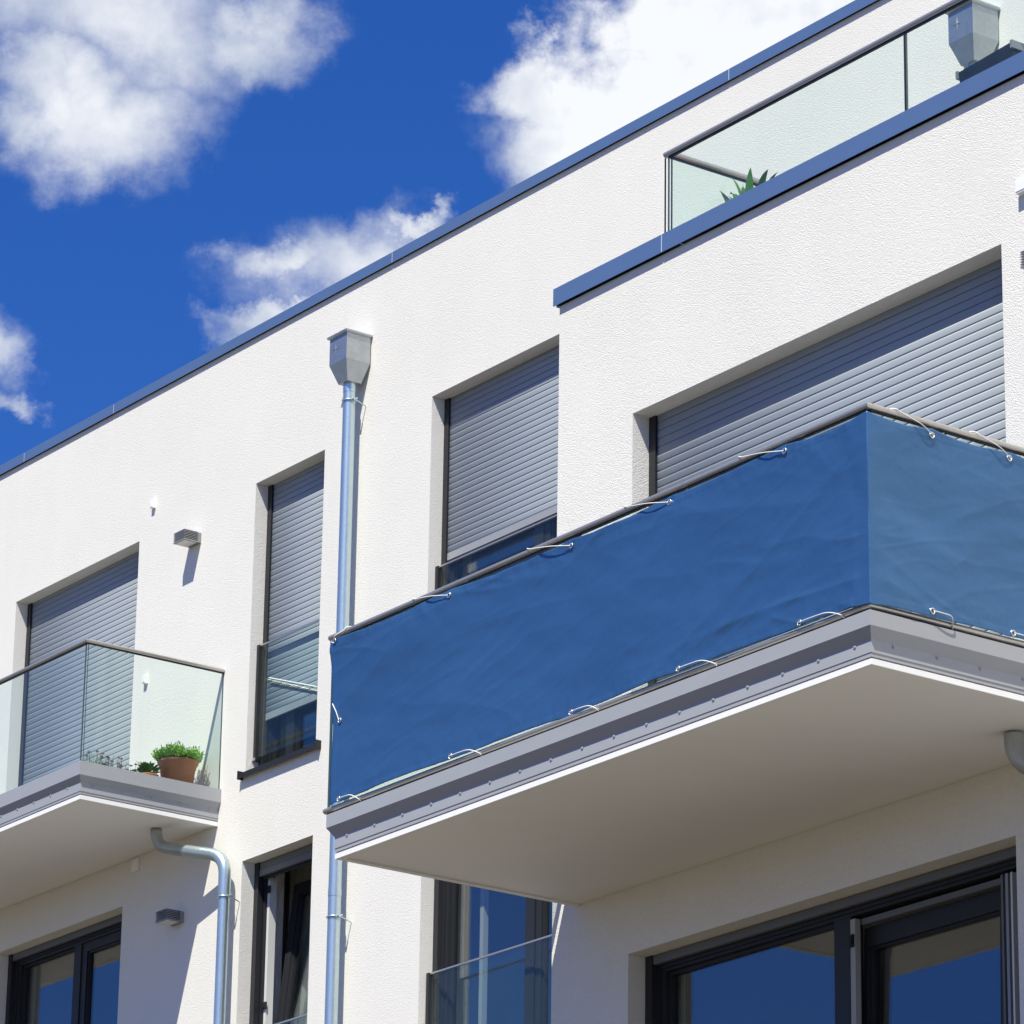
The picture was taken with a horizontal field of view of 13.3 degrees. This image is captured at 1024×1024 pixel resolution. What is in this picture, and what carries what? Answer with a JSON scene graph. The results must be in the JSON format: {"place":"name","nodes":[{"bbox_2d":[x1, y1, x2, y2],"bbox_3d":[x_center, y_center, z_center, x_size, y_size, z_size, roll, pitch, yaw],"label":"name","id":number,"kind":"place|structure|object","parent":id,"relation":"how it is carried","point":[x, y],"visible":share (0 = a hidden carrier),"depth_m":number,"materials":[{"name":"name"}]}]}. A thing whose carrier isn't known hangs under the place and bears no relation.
{"place":"outdoors","nodes":[
{"label":"outdoors","id":0,"kind":"place"},
{"bbox_2d":[0,0,853,464],"label":"sky","id":1,"kind":"structure","parent":0,"point":[177,177],"materials":[{"name":"blue"}]},
{"label":"ground","id":2,"kind":"structure","parent":0,"visible":0},
{"bbox_2d":[0,0,1023,1023],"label":"apartment building","id":3,"kind":"structure","parent":2,"relation":"on","point":[579,339],"depth_m":29.22,"materials":[{"name":"white paint"}]},
{"bbox_2d":[13,926,121,1023],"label":"window","id":4,"kind":"structure","parent":3,"relation":"in","point":[84,951],"depth_m":32.97,"materials":[{"name":"metal"}]},
{"bbox_2d":[0,639,224,909],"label":"balcony","id":5,"kind":"structure","parent":3,"relation":"attached to","point":[77,820],"depth_m":31.48,"materials":[{"name":"white paint"}]},
{"bbox_2d":[84,750,136,769],"bbox_3d":[-2.868,1.836,31.310,0.500,0.202,0.230,14,-24,-33],"label":"chive plant","id":6,"kind":"object","parent":5,"relation":"on","point":[119,765],"visible":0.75,"depth_m":31.27,"materials":[{"name":"green plant"}]},
{"bbox_2d":[130,761,161,775],"bbox_3d":[-2.638,1.883,31.467,0.273,0.228,0.205,7,-20,-16],"label":"plant","id":7,"kind":"object","parent":5,"relation":"on","point":[147,768],"visible":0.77,"depth_m":31.44,"materials":[{"name":"green plant"}]},
{"bbox_2d":[150,741,204,782],"bbox_3d":[-2.414,1.860,31.639,0.408,0.392,0.395,14,-24,-33],"label":"flower pot","id":8,"kind":"object","parent":5,"relation":"on","point":[180,762],"visible":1,"depth_m":31.54,"materials":[{"name":"ceramic"}]},
{"bbox_2d":[131,858,139,872],"bbox_3d":[-2.773,2.601,32.286,0.014,0.096,0.095,14,-24,-33],"label":"sensor box","id":9,"kind":"object","parent":3,"relation":"attached to","point":[135,865],"visible":1,"depth_m":32.27,"materials":[{"name":"white plastic"}]},
{"bbox_2d":[142,674,147,684],"bbox_3d":[-2.741,1.250,32.735,0.032,0.066,0.040,14,-24,-33],"label":"sensor box","id":10,"kind":"object","parent":3,"relation":"attached to","point":[144,679],"visible":1,"depth_m":32.72,"materials":[{"name":"white plastic"}]},
{"bbox_2d":[150,499,155,508],"bbox_3d":[-2.720,-0.060,33.201,0.032,0.066,0.040,14,-24,-33],"label":"sensor box","id":11,"kind":"object","parent":3,"relation":"attached to","point":[152,503],"visible":1,"depth_m":33.19,"materials":[{"name":"white plastic"}]},
{"bbox_2d":[155,908,183,925],"bbox_3d":[-2.467,2.921,31.590,0.149,0.084,0.150,14,-24,-33],"label":"wall lamp","id":12,"kind":"object","parent":3,"relation":"attached to","point":[169,917],"visible":1,"depth_m":31.55,"materials":[{"name":"silver metal"}]},
{"bbox_2d":[173,529,200,547],"bbox_3d":[-2.409,0.197,32.538,0.149,0.084,0.150,14,-24,-33],"label":"wall lamp","id":13,"kind":"object","parent":3,"relation":"attached to","point":[187,538],"visible":1,"depth_m":32.50,"materials":[{"name":"silver metal"}]},
{"bbox_2d":[150,828,239,1023],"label":"drain pipe","id":14,"kind":"object","parent":3,"relation":"attached to","point":[219,858],"visible":1,"depth_m":30.95,"materials":[{"name":"metal"}]},
{"bbox_2d":[259,863,311,1023],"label":"window","id":15,"kind":"structure","parent":3,"relation":"in","point":[293,1000],"depth_m":30.96,"materials":[{"name":"metal"}]},
{"bbox_2d":[252,619,319,761],"bbox_3d":[-1.569,1.259,31.166,0.048,0.871,0.907,14,-24,-33],"label":"glass balustrade","id":16,"kind":"object","parent":3,"relation":"attached to","point":[258,704],"visible":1,"depth_m":31.47,"materials":[{"name":"metal"}]},
{"bbox_2d":[269,677,317,687],"bbox_3d":[-1.519,1.218,31.149,0.012,0.281,0.774,14,-24,-33],"label":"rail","id":17,"kind":"object","parent":16,"relation":"attached to","point":[293,682],"visible":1,"depth_m":31.19,"materials":[{"name":"white metal"}]},
{"bbox_2d":[268,706,303,761],"bbox_3d":[-1.467,0.755,31.420,0.092,2.211,0.904,14,-24,-33],"label":"window","id":18,"kind":"structure","parent":3,"relation":"in","point":[294,722],"depth_m":31.24,"materials":[{"name":"glass"}]},
{"bbox_2d":[276,1014,306,1023],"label":"glass balustrade","id":19,"kind":"object","parent":3,"relation":"attached to","point":[294,1018],"visible":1,"depth_m":30.23,"materials":[{"name":"metal"}]},
{"bbox_2d":[324,328,372,1023],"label":"downpipe","id":20,"kind":"object","parent":3,"relation":"attached to","point":[349,362],"visible":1,"depth_m":30.67,"materials":[{"name":"metal"}]},
{"bbox_2d":[425,934,551,1023],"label":"glass balustrade","id":21,"kind":"object","parent":3,"relation":"attached to","point":[429,998],"visible":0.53,"depth_m":28.87,"materials":[{"name":"metal"}]},
{"bbox_2d":[441,881,548,1023],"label":"window","id":22,"kind":"structure","parent":3,"relation":"in","point":[536,979],"depth_m":28.88,"materials":[{"name":"metal"}]},
{"bbox_2d":[435,514,556,589],"bbox_3d":[0.092,0.515,29.001,0.048,0.871,2.081,14,-24,-33],"label":"glass balustrade","id":23,"kind":"object","parent":3,"relation":"attached to","point":[438,576],"visible":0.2,"depth_m":29.60,"materials":[{"name":"metal"}]},
{"bbox_2d":[451,515,556,582],"bbox_3d":[0.195,0.011,29.254,0.092,2.211,2.077,14,-24,-33],"label":"window","id":24,"kind":"structure","parent":3,"relation":"in","point":[544,532],"depth_m":29.15,"materials":[{"name":"glass"}]},
{"bbox_2d":[323,402,1023,906],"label":"balcony","id":25,"kind":"structure","parent":3,"relation":"attached to","point":[835,716],"depth_m":19.78,"materials":[{"name":"white paint"}]},
{"bbox_2d":[330,408,1023,804],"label":"privacy banner","id":26,"kind":"object","parent":25,"relation":"attached to","point":[864,508],"visible":1,"depth_m":19.30,"materials":[{"name":"blue fabric"}]},
{"bbox_2d":[720,167,777,201],"bbox_3d":[1.242,-1.369,23.166,0.356,0.905,0.482,5,-20,-11],"label":"terrace plant","id":27,"kind":"object","parent":3,"relation":"on","point":[749,183],"visible":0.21,"depth_m":23.22,"materials":[{"name":"green plant"}]},
{"bbox_2d":[663,0,969,232],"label":"terrace railing","id":28,"kind":"object","parent":3,"relation":"on","point":[672,154],"visible":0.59,"depth_m":22.47,"materials":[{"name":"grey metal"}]},
{"bbox_2d":[658,864,1019,1023],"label":"window","id":29,"kind":"structure","parent":3,"relation":"in","point":[857,985],"depth_m":20.38,"materials":[{"name":"metal"}]},
{"bbox_2d":[945,0,999,67],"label":"hopper","id":30,"kind":"object","parent":3,"relation":"attached to","point":[973,31],"visible":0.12,"depth_m":25.96,"materials":[{"name":"metal"}]},
{"bbox_2d":[955,39,1023,82],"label":"planter trough","id":31,"kind":"object","parent":3,"relation":"on","point":[1010,49],"visible":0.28,"depth_m":21.24,"materials":[{"name":"black plastic"}]},
{"bbox_2d":[1004,731,1023,774],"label":"drain pipe","id":32,"kind":"object","parent":3,"relation":"attached to","point":[1014,744],"visible":1,"depth_m":19.06,"materials":[{"name":"metal"}]},
{"bbox_2d":[1015,177,1023,195],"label":"sensor box","id":33,"kind":"object","parent":3,"relation":"attached to","point":[1019,186],"visible":1,"depth_m":20.34,"materials":[{"name":"white plastic"}]},
{"bbox_2d":[1020,250,1023,268],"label":"wall lamp","id":34,"kind":"object","parent":3,"relation":"attached to","point":[1022,259],"visible":1,"depth_m":20.04,"materials":[{"name":"silver metal"}]}
]}

